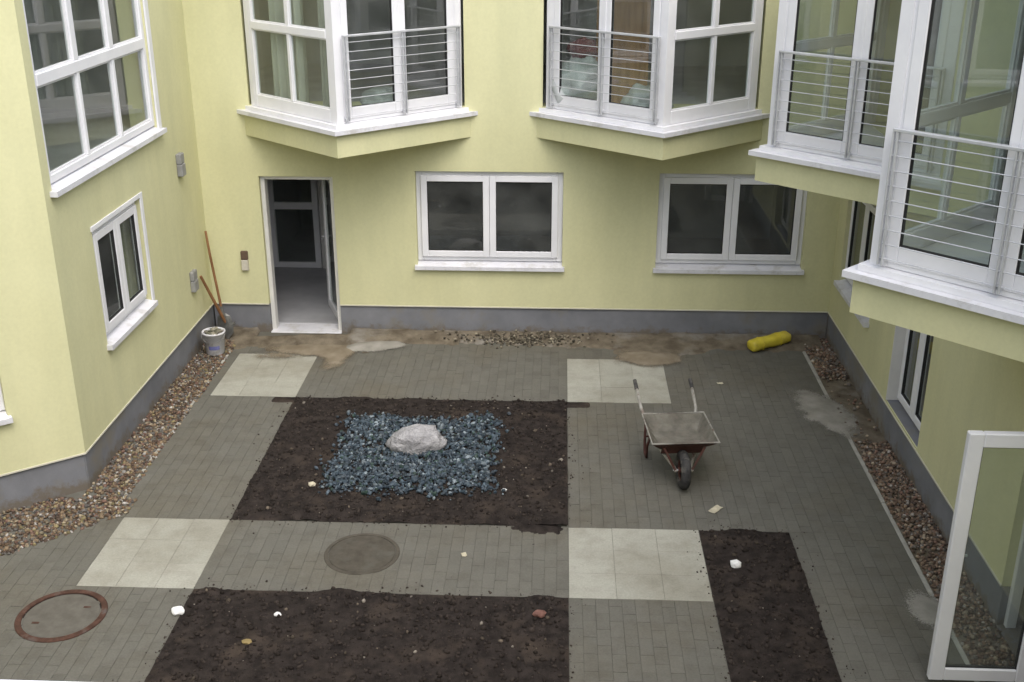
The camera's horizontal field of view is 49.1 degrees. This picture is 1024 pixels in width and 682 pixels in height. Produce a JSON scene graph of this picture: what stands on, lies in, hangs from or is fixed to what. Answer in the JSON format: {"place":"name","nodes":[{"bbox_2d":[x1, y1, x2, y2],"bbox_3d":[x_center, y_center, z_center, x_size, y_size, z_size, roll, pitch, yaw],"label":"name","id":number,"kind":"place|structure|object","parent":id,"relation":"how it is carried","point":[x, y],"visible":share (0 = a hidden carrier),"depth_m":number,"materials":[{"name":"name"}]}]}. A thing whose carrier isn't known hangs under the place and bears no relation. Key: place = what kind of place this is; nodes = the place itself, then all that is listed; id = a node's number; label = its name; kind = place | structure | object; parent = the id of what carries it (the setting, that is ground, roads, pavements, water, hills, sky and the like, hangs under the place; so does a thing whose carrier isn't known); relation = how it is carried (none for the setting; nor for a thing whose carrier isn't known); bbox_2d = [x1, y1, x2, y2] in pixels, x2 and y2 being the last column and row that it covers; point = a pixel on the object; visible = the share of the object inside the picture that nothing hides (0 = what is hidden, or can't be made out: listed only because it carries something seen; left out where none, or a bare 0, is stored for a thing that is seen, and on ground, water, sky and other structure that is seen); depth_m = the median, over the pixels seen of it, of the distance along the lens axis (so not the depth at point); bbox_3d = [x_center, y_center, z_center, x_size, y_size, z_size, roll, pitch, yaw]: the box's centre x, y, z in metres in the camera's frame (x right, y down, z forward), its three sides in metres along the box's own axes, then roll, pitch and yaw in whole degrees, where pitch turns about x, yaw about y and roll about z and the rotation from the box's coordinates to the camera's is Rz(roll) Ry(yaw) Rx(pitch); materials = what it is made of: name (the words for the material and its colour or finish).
{"place":"outdoors","nodes":[
{"label":"outdoors","id":0,"kind":"place"},
{"bbox_2d":[0,332,964,681],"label":"paving bed","id":1,"kind":"object","parent":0,"point":[80,494],"visible":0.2,"depth_m":10.78,"materials":[{"name":"brown gravel"}]},
{"bbox_2d":[0,339,235,556],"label":"pebbles","id":2,"kind":"object","parent":1,"relation":"on","point":[118,468],"visible":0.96,"depth_m":11.07,"materials":[{"name":"gravel"}]},
{"bbox_2d":[114,351,230,512],"bbox_3d":[-3.670,0.890,12.431,0.035,0.071,4.092,1,22,2],"label":"edging","id":3,"kind":"object","parent":1,"relation":"on","point":[174,427],"visible":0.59,"depth_m":12.08,"materials":[{"name":"concrete"}]},
{"bbox_2d":[201,327,224,355],"bbox_3d":[-3.748,0.001,14.106,0.308,0.315,0.292,1,22,2],"label":"bucket","id":4,"kind":"object","parent":1,"relation":"on","point":[213,338],"visible":1,"depth_m":14.03,"materials":[{"name":"white plastic"}]},
{"bbox_2d":[112,577,585,681],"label":"soil bed","id":5,"kind":"object","parent":1,"relation":"on","point":[333,634],"visible":1,"depth_m":8.70,"materials":[{"name":"brown soil"}]},
{"bbox_2d":[242,639,251,643],"bbox_3d":[-2.048,2.321,8.649,0.089,0.027,0.059,1,22,2],"label":"dry leaf","id":6,"kind":"object","parent":5,"relation":"on","point":[246,641],"visible":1,"depth_m":8.64,"materials":[{"name":"plant"}]},
{"bbox_2d":[532,610,545,617],"bbox_3d":[0.217,2.183,8.967,0.099,0.054,0.080,10,24,23],"label":"brick piece","id":7,"kind":"object","parent":5,"relation":"on","point":[539,613],"visible":1,"depth_m":8.94,"materials":[{"name":"red brick"}]},
{"bbox_2d":[227,395,590,533],"bbox_3d":[-0.974,1.158,11.576,3.561,0.113,3.162,1,22,2],"label":"soil bed","id":8,"kind":"object","parent":1,"relation":"on","point":[532,471],"visible":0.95,"depth_m":11.18,"materials":[{"name":"brown soil"}]},
{"bbox_2d":[308,481,315,486],"bbox_3d":[-1.953,1.398,10.937,0.080,0.042,0.062,1,22,2],"label":"stone","id":9,"kind":"object","parent":8,"relation":"on","point":[312,483],"visible":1,"depth_m":10.92,"materials":[{"name":"beige stone"}]},
{"bbox_2d":[314,410,513,500],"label":"blue stone chips","id":10,"kind":"object","parent":8,"relation":"on","point":[467,459],"visible":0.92,"depth_m":11.40,"materials":[{"name":"blue gravel"}]},
{"bbox_2d":[385,424,446,454],"bbox_3d":[-0.995,1.014,11.647,0.639,0.290,0.378,1,22,2],"label":"boulder","id":11,"kind":"object","parent":10,"relation":"on","point":[417,439],"visible":0.98,"depth_m":11.53,"materials":[{"name":"grey stone"}]},
{"bbox_2d":[225,327,821,356],"bbox_3d":[0.015,0.041,14.361,7.900,0.100,0.817,1,22,2],"label":"earth strip","id":12,"kind":"object","parent":1,"relation":"on","point":[681,343],"visible":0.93,"depth_m":14.50,"materials":[{"name":"brown soil"}]},
{"bbox_2d":[199,275,235,325],"bbox_3d":[-3.795,-0.501,14.391,0.408,0.811,0.155,-13,25,-30],"label":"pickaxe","id":13,"kind":"object","parent":12,"relation":"on","point":[214,301],"visible":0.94,"depth_m":14.33,"materials":[{"name":"brown wood"}]},
{"bbox_2d":[204,231,233,338],"bbox_3d":[-3.784,-0.705,14.393,0.333,1.407,0.102,12,25,28],"label":"shovel","id":14,"kind":"object","parent":12,"relation":"on","point":[229,329],"visible":0.92,"depth_m":14.51,"materials":[{"name":"brown wood"}]},
{"bbox_2d":[420,329,614,348],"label":"pebbles","id":15,"kind":"object","parent":12,"relation":"on","point":[524,340],"visible":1,"depth_m":14.54,"materials":[{"name":"grey gravel"}]},
{"bbox_2d":[687,520,865,681],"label":"soil bed","id":16,"kind":"object","parent":1,"relation":"on","point":[769,623],"visible":1,"depth_m":9.03,"materials":[{"name":"brown soil"}]},
{"bbox_2d":[730,559,740,567],"bbox_3d":[1.935,1.926,9.679,0.094,0.067,0.080,1,22,2],"label":"plaster lump","id":17,"kind":"object","parent":16,"relation":"on","point":[736,563],"visible":1,"depth_m":9.65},
{"bbox_2d":[802,351,979,681],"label":"edging","id":18,"kind":"object","parent":1,"relation":"on","point":[918,569],"visible":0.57,"depth_m":10.35,"materials":[{"name":"concrete"}]},
{"bbox_2d":[807,340,1014,681],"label":"earth strip","id":19,"kind":"object","parent":1,"relation":"on","point":[837,387],"visible":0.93,"depth_m":12.03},
{"bbox_2d":[804,338,1014,681],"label":"pebbles","id":20,"kind":"object","parent":19,"relation":"on","point":[928,564],"visible":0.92,"depth_m":10.18,"materials":[{"name":"gravel"}]},
{"bbox_2d":[0,344,973,681],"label":"paving","id":21,"kind":"structure","parent":0,"point":[176,536],"depth_m":10.20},
{"bbox_2d":[14,589,107,642],"bbox_3d":[-3.627,2.220,9.027,0.708,0.044,0.708,1,22,2],"label":"manhole cover","id":22,"kind":"object","parent":21,"relation":"on","point":[64,615],"visible":1,"depth_m":9.00,"materials":[{"name":"iron"},{"name":"concrete"}]},
{"bbox_2d":[171,606,184,615],"bbox_3d":[-2.699,2.176,9.048,0.101,0.079,0.096,-10,24,-24],"label":"plaster lump","id":23,"kind":"object","parent":21,"relation":"on","point":[177,610],"visible":1,"depth_m":9.02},
{"bbox_2d":[254,353,299,359],"bbox_3d":[-2.965,0.191,14.065,1.073,0.024,0.439,1,22,2],"label":"sand spill","id":24,"kind":"object","parent":21,"relation":"on","point":[279,355],"visible":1,"depth_m":14.06,"materials":[{"name":"beige sand"}]},
{"bbox_2d":[272,397,294,402],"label":"soil spill","id":25,"kind":"object","parent":21,"relation":"on","point":[283,399],"visible":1,"depth_m":12.85,"materials":[{"name":"brown soil"}]},
{"bbox_2d":[262,344,354,369],"bbox_3d":[-2.551,0.177,14.075,1.600,0.043,1.071,1,22,2],"label":"sand spill","id":26,"kind":"object","parent":21,"relation":"on","point":[333,354],"visible":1,"depth_m":14.16,"materials":[{"name":"beige sand"}]},
{"bbox_2d":[324,533,399,574],"bbox_3d":[-1.322,1.879,9.874,0.666,0.029,0.666,1,22,2],"label":"manhole cover","id":27,"kind":"object","parent":21,"relation":"on","point":[361,553],"visible":1,"depth_m":9.84,"materials":[{"name":"concrete"}]},
{"bbox_2d":[346,341,409,352],"bbox_3d":[-1.792,0.049,14.363,1.111,0.074,0.533,1,22,2],"label":"mortar spill","id":28,"kind":"object","parent":21,"relation":"on","point":[373,346],"visible":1,"depth_m":14.30,"materials":[{"name":"beige concrete"}]},
{"bbox_2d":[511,524,562,544],"bbox_3d":[0.235,1.714,10.247,0.418,0.024,0.382,-15,26,-33],"label":"soil spill","id":29,"kind":"object","parent":21,"relation":"on","point":[543,528],"visible":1,"depth_m":10.24,"materials":[{"name":"brown soil"}]},
{"bbox_2d":[566,402,589,407],"bbox_3d":[0.749,0.729,12.747,0.290,0.034,0.163,1,22,2],"label":"soil spill","id":30,"kind":"object","parent":21,"relation":"on","point":[578,405],"visible":1,"depth_m":12.72,"materials":[{"name":"brown soil"}]},
{"bbox_2d":[611,351,683,367],"bbox_3d":[1.678,0.209,13.996,1.146,0.042,0.835,-8,23,-19],"label":"sand spill","id":31,"kind":"object","parent":21,"relation":"on","point":[646,358],"visible":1,"depth_m":13.95,"materials":[{"name":"beige sand"}]},
{"bbox_2d":[633,378,719,489],"bbox_3d":[1.638,0.949,11.349,0.665,0.620,1.450,-1,22,-3],"label":"wheelbarrow","id":32,"kind":"object","parent":21,"relation":"on","point":[682,435],"visible":1,"depth_m":11.16,"materials":[{"name":"metal"}]},
{"bbox_2d":[708,505,722,512],"bbox_3d":[1.923,1.586,10.568,0.070,0.014,0.150,19,28,39],"label":"paper scrap","id":33,"kind":"object","parent":21,"relation":"on","point":[715,508],"visible":1,"depth_m":10.56,"materials":[{"name":"beige paper"}]},
{"bbox_2d":[747,331,790,351],"bbox_3d":[3.287,0.002,14.302,0.602,0.168,0.186,-11,24,-25],"label":"yellow bundle","id":34,"kind":"object","parent":21,"relation":"on","point":[767,341],"visible":1,"depth_m":14.23,"materials":[{"name":"plastic"}]},
{"bbox_2d":[780,388,863,439],"bbox_3d":[3.498,0.789,12.546,0.925,0.044,1.796,1,22,2],"label":"mortar spill","id":35,"kind":"object","parent":21,"relation":"on","point":[825,411],"visible":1,"depth_m":12.48,"materials":[{"name":"grey concrete"}]},
{"bbox_2d":[898,588,952,635],"bbox_3d":[3.339,2.178,9.069,0.568,0.037,0.950,1,22,2],"label":"mortar spill","id":36,"kind":"object","parent":21,"relation":"on","point":[924,608],"visible":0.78,"depth_m":9.09,"materials":[{"name":"grey concrete"}]},
{"bbox_2d":[213,305,828,338],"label":"ground","id":37,"kind":"structure","parent":0,"point":[825,332],"depth_m":15.47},
{"bbox_2d":[0,680,70,681],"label":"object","id":38,"kind":"structure","parent":37,"relation":"on","point":[29,681],"depth_m":1.07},
{"bbox_2d":[0,0,214,513],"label":"building wing","id":39,"kind":"structure","parent":37,"relation":"on","point":[106,316],"depth_m":11.30,"materials":[{"name":"yellow paint"}]},
{"bbox_2d":[0,383,12,425],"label":"window","id":40,"kind":"structure","parent":39,"relation":"in","point":[5,419],"depth_m":10.23,"materials":[{"name":"white plastic"}]},
{"bbox_2d":[22,0,166,196],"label":"window","id":41,"kind":"structure","parent":39,"relation":"in","point":[81,168],"depth_m":11.15,"materials":[{"name":"white plastic"}]},
{"bbox_2d":[92,202,157,349],"bbox_3d":[-4.076,-0.731,11.695,0.170,1.234,1.358,1,22,2],"label":"window","id":42,"kind":"structure","parent":39,"relation":"in","point":[131,312],"depth_m":11.70,"materials":[{"name":"white plastic"}]},
{"bbox_2d":[175,152,185,176],"bbox_3d":[-3.931,-2.095,13.300,0.069,0.270,0.130,1,22,2],"label":"wall box","id":43,"kind":"object","parent":39,"relation":"attached to","point":[181,167],"visible":1,"depth_m":13.26,"materials":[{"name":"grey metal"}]},
{"bbox_2d":[189,269,198,292],"bbox_3d":[-3.935,-0.745,13.871,0.059,0.260,0.150,1,22,2],"label":"wall box","id":44,"kind":"object","parent":39,"relation":"attached to","point":[194,283],"visible":1,"depth_m":13.83,"materials":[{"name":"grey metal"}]},
{"bbox_2d":[182,0,856,338],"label":"building wing","id":45,"kind":"structure","parent":37,"relation":"on","point":[473,175],"depth_m":14.19,"materials":[{"name":"yellow paint"}]},
{"bbox_2d":[240,251,248,270],"bbox_3d":[-3.461,-1.040,14.502,0.090,0.260,0.049,1,22,2],"label":"doorbell panel","id":46,"kind":"object","parent":45,"relation":"attached to","point":[244,261],"visible":1,"depth_m":14.48,"materials":[{"name":"white plastic"}]},
{"bbox_2d":[268,0,309,102],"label":"curtain","id":47,"kind":"object","parent":45,"relation":"hanging from","point":[281,80],"visible":0.62,"depth_m":13.07,"materials":[{"name":"white fabric"}]},
{"bbox_2d":[247,0,332,122],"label":"window","id":48,"kind":"structure","parent":45,"relation":"in","point":[292,106],"depth_m":13.02,"materials":[{"name":"white plastic"}]},
{"bbox_2d":[267,179,325,268],"bbox_3d":[-2.961,-2.289,16.901,1.480,2.478,0.110,1,22,2],"label":"inner door","id":49,"kind":"structure","parent":45,"relation":"in","point":[316,208],"depth_m":17.07,"materials":[{"name":"white plastic"}]},
{"bbox_2d":[260,176,341,333],"bbox_3d":[-2.704,-1.219,14.949,0.940,2.220,1.036,1,22,2],"label":"doorway","id":50,"kind":"structure","parent":45,"relation":"in","point":[278,327],"depth_m":14.82,"materials":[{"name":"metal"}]},
{"bbox_2d":[317,0,329,106],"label":"curtain","id":51,"kind":"object","parent":45,"relation":"hanging from","point":[323,59],"visible":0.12,"depth_m":12.85,"materials":[{"name":"white fabric"}]},
{"bbox_2d":[360,86,392,104],"bbox_3d":[-1.538,-2.869,13.414,0.587,0.354,0.454,1,22,2],"label":"rubble sack","id":52,"kind":"object","parent":45,"relation":"on","point":[377,98],"visible":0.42,"depth_m":13.26,"materials":[{"name":"plastic"}]},
{"bbox_2d":[338,0,455,122],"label":"french window","id":53,"kind":"structure","parent":45,"relation":"in","point":[396,7],"depth_m":12.97,"materials":[{"name":"white plastic"}]},
{"bbox_2d":[415,171,563,271],"bbox_3d":[-0.286,-1.528,14.227,1.918,1.279,0.190,1,22,2],"label":"window","id":54,"kind":"structure","parent":45,"relation":"in","point":[489,258],"depth_m":14.30,"materials":[{"name":"white plastic"}]},
{"bbox_2d":[552,56,597,102],"bbox_3d":[0.819,-3.119,13.534,0.759,0.762,0.613,1,22,2],"label":"plastic sack","id":55,"kind":"object","parent":45,"relation":"on","point":[579,75],"visible":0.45,"depth_m":13.34,"materials":[{"name":"white plastic"}]},
{"bbox_2d":[566,37,597,58],"bbox_3d":[0.866,-3.501,13.436,0.436,0.295,0.296,1,22,2],"label":"cloth bundle","id":56,"kind":"object","parent":55,"relation":"in","point":[579,49],"visible":0.81,"depth_m":13.33,"materials":[{"name":"red fabric"}]},
{"bbox_2d":[552,0,661,124],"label":"french window","id":57,"kind":"structure","parent":45,"relation":"in","point":[606,7],"depth_m":12.89,"materials":[{"name":"white plastic"}]},
{"bbox_2d":[596,0,650,102],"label":"wooden panel","id":58,"kind":"object","parent":45,"relation":"on","point":[632,16],"visible":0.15,"depth_m":13.34,"materials":[{"name":"brown wood"}]},
{"bbox_2d":[620,83,673,107],"bbox_3d":[1.570,-2.768,13.059,0.650,0.479,0.507,1,22,2],"label":"plastic sack","id":59,"kind":"object","parent":45,"relation":"on","point":[638,94],"visible":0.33,"depth_m":12.88,"materials":[{"name":"plastic"}]},
{"bbox_2d":[668,0,758,124],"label":"window","id":60,"kind":"structure","parent":45,"relation":"in","point":[710,108],"depth_m":12.85,"materials":[{"name":"white plastic"}]},
{"bbox_2d":[653,173,807,274],"bbox_3d":[2.757,-1.480,14.107,1.908,1.279,0.190,1,22,2],"label":"window","id":61,"kind":"structure","parent":45,"relation":"in","point":[728,261],"depth_m":14.21,"materials":[{"name":"white plastic"}]},
{"bbox_2d":[748,0,1023,681],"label":"building wing","id":62,"kind":"structure","parent":37,"relation":"on","point":[912,157],"depth_m":9.04,"materials":[{"name":"yellow paint"}]},
{"bbox_2d":[788,0,883,135],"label":"window","id":63,"kind":"structure","parent":62,"relation":"in","point":[830,42],"depth_m":11.92,"materials":[{"name":"white plastic"}]},
{"bbox_2d":[834,200,875,327],"bbox_3d":[4.067,-1.038,13.005,0.190,1.314,1.508,1,22,2],"label":"window","id":64,"kind":"structure","parent":62,"relation":"in","point":[844,286],"depth_m":13.41,"materials":[{"name":"white plastic"}]},
{"bbox_2d":[775,0,953,173],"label":"french window","id":65,"kind":"structure","parent":62,"relation":"in","point":[866,10],"depth_m":10.74,"materials":[{"name":"white plastic"}]},
{"bbox_2d":[897,329,931,430],"bbox_3d":[4.078,0.047,11.024,0.098,1.700,1.130,1,22,2],"label":"window","id":66,"kind":"structure","parent":62,"relation":"in","point":[913,407],"depth_m":11.21,"materials":[{"name":"white plastic"}]},
{"bbox_2d":[882,0,1023,300],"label":"french window","id":67,"kind":"structure","parent":62,"relation":"in","point":[924,9],"depth_m":7.29,"materials":[{"name":"white plastic"}]},
{"bbox_2d":[903,0,1023,248],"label":"window","id":68,"kind":"structure","parent":62,"relation":"in","point":[960,107],"depth_m":8.30,"materials":[{"name":"white plastic"}]},
{"bbox_2d":[927,430,1023,681],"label":"glazed door","id":69,"kind":"structure","parent":62,"relation":"in","point":[976,441],"depth_m":7.96,"materials":[{"name":"white plastic"}]}
]}

